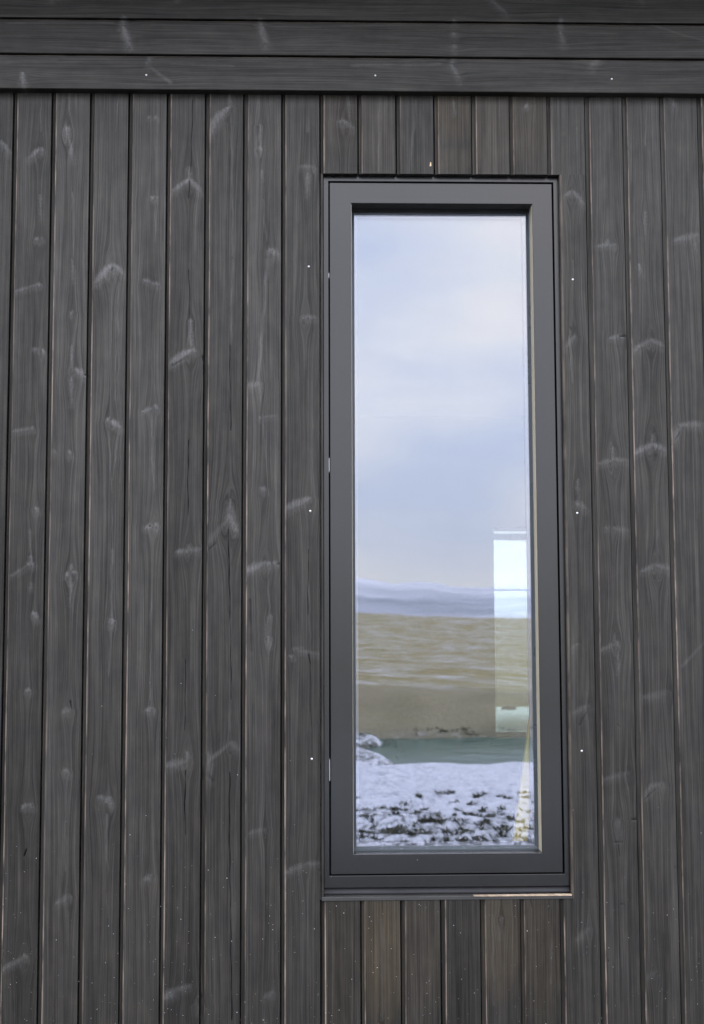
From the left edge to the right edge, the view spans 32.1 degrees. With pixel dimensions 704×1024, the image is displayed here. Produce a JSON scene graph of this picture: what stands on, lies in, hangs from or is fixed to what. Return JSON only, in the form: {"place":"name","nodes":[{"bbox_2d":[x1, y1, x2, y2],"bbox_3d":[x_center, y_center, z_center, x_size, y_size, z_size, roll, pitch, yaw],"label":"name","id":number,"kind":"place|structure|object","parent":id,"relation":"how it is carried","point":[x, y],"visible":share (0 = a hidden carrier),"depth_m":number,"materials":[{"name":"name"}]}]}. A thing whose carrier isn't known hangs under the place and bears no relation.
{"place":"outdoors","nodes":[
{"label":"outdoors","id":0,"kind":"place"},
{"bbox_3d":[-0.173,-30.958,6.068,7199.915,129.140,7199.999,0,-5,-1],"label":"ground","id":1,"kind":"structure","parent":0,"visible":0},
{"bbox_2d":[0,0,703,1023],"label":"timber house","id":2,"kind":"structure","parent":1,"relation":"on","point":[352,410],"depth_m":3.64,"materials":[{"name":"black wood"}]},
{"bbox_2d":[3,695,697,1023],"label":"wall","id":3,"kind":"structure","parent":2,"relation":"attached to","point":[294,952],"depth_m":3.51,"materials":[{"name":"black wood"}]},
{"bbox_2d":[323,176,569,893],"bbox_3d":[0.273,0.048,3.682,0.715,2.130,0.090,0,-5,-1],"label":"tall window","id":4,"kind":"structure","parent":2,"relation":"in","point":[542,863],"depth_m":3.65,"materials":[{"name":"metal"}]},
{"bbox_2d":[489,528,528,744],"bbox_3d":[1.568,0.845,8.566,1.250,1.514,0.250,0,-5,-1],"label":"far window","id":5,"kind":"structure","parent":2,"relation":"in","point":[510,548],"depth_m":8.64,"materials":[{"name":"clear glass"}]},
{"bbox_2d":[512,719,529,840],"bbox_3d":[0.476,1.160,3.659,0.202,1.070,0.024,0,-5,-1],"label":"timber plank","id":6,"kind":"object","parent":2,"relation":"attached to","point":[521,824],"visible":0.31,"depth_m":3.67,"materials":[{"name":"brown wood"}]}
]}

